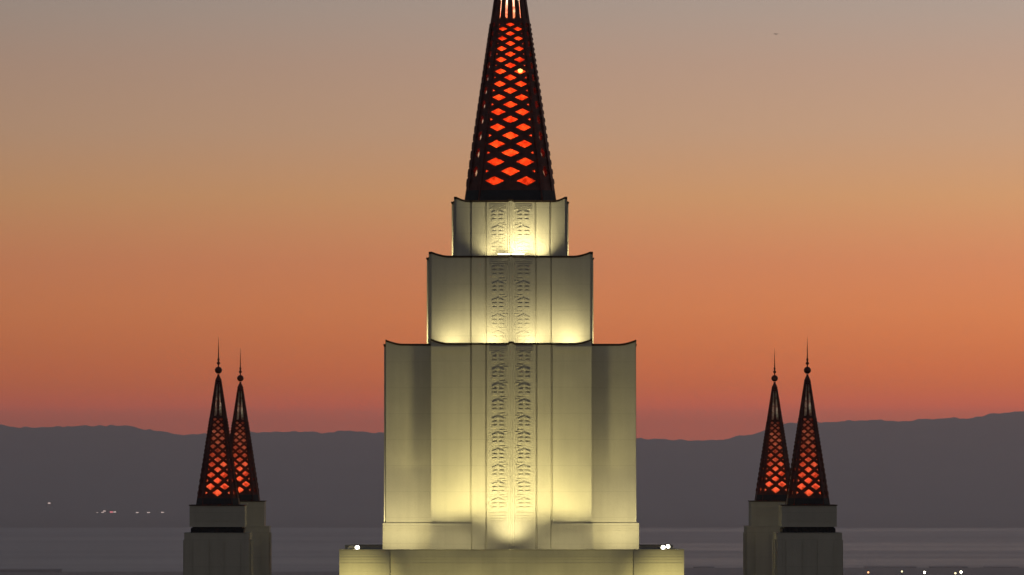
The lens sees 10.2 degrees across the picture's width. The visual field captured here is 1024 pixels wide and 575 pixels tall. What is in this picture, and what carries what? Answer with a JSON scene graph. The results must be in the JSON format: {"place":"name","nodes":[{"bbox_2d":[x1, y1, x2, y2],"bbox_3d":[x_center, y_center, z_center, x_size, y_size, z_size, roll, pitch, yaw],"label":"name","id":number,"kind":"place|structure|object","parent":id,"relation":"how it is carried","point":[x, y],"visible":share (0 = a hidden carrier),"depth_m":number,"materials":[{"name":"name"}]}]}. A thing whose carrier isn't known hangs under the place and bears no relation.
{"place":"outdoors","nodes":[
{"label":"outdoors","id":0,"kind":"place"},
{"bbox_2d":[0,411,1023,527],"bbox_3d":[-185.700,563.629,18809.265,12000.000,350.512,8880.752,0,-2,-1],"label":"hills","id":1,"kind":"structure","parent":0,"point":[954,472],"depth_m":18676.72,"materials":[{"name":"grey"}]},
{"bbox_2d":[46,502,51,507],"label":"lit building","id":2,"kind":"structure","parent":1,"relation":"on","point":[48,504],"depth_m":17325.03,"materials":[{"name":"grey"}]},
{"bbox_2d":[0,527,1023,571],"bbox_3d":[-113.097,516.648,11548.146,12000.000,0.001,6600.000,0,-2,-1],"label":"bay water","id":3,"kind":"structure","parent":0,"point":[151,549],"depth_m":11356.42,"materials":[{"name":"grey liquid"}]},
{"bbox_2d":[0,568,1023,574],"bbox_3d":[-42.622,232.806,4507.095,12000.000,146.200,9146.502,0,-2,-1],"label":"ground","id":4,"kind":"structure","parent":0,"point":[875,571],"depth_m":8622.64,"materials":[{"name":"grey"}]},
{"bbox_2d":[0,569,61,571],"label":"shore shed","id":5,"kind":"structure","parent":4,"relation":"on","point":[30,570],"depth_m":8649.56,"materials":[{"name":"grey"}]},
{"bbox_2d":[0,0,1023,440],"label":"sky","id":6,"kind":"structure","parent":0,"point":[277,181],"materials":[{"name":"orange"}]},
{"bbox_2d":[693,566,714,567],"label":"shore shed","id":7,"kind":"structure","parent":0,"point":[703,566],"depth_m":9008.92,"materials":[{"name":"grey"}]},
{"bbox_2d":[864,566,915,567],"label":"shore shed","id":8,"kind":"structure","parent":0,"point":[889,566],"depth_m":9013.14,"materials":[{"name":"grey"}]},
{"bbox_2d":[929,566,967,567],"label":"shore shed","id":9,"kind":"structure","parent":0,"point":[948,566],"depth_m":9011.91,"materials":[{"name":"grey"}]},
{"bbox_2d":[984,566,1018,567],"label":"shore shed","id":10,"kind":"structure","parent":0,"point":[1001,567],"depth_m":9016.72,"materials":[{"name":"grey"}]},
{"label":"temple hall","id":11,"kind":"object","parent":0,"visible":0},
{"bbox_2d":[183,337,252,574],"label":"corner tower","id":12,"kind":"structure","parent":11,"relation":"on","point":[218,540],"depth_m":245.45,"materials":[{"name":"stone"}]},
{"bbox_2d":[230,349,271,574],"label":"corner tower","id":13,"kind":"structure","parent":11,"relation":"on","point":[246,474],"depth_m":270.15,"materials":[{"name":"stone"}]},
{"bbox_2d":[339,0,683,574],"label":"central tower","id":14,"kind":"structure","parent":11,"relation":"on","point":[509,417],"depth_m":255.32,"materials":[{"name":"stone"}]},
{"bbox_2d":[353,544,361,548],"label":"floodlight","id":15,"kind":"object","parent":14,"relation":"on","point":[356,546],"visible":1,"depth_m":251.54,"materials":[{"name":"metal"}]},
{"bbox_2d":[498,253,509,255],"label":"bar luminaire","id":16,"kind":"object","parent":14,"relation":"attached to","point":[503,254],"visible":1,"depth_m":255.26,"materials":[{"name":"metal"}]},
{"bbox_2d":[512,253,523,255],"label":"bar luminaire","id":17,"kind":"object","parent":14,"relation":"attached to","point":[517,254],"visible":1,"depth_m":255.27,"materials":[{"name":"metal"}]},
{"bbox_2d":[743,349,789,574],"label":"corner tower","id":18,"kind":"structure","parent":11,"relation":"on","point":[771,492],"depth_m":270.28,"materials":[{"name":"stone"}]},
{"bbox_2d":[773,340,842,574],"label":"corner tower","id":19,"kind":"structure","parent":11,"relation":"on","point":[807,540],"depth_m":245.70,"materials":[{"name":"grey stone"}]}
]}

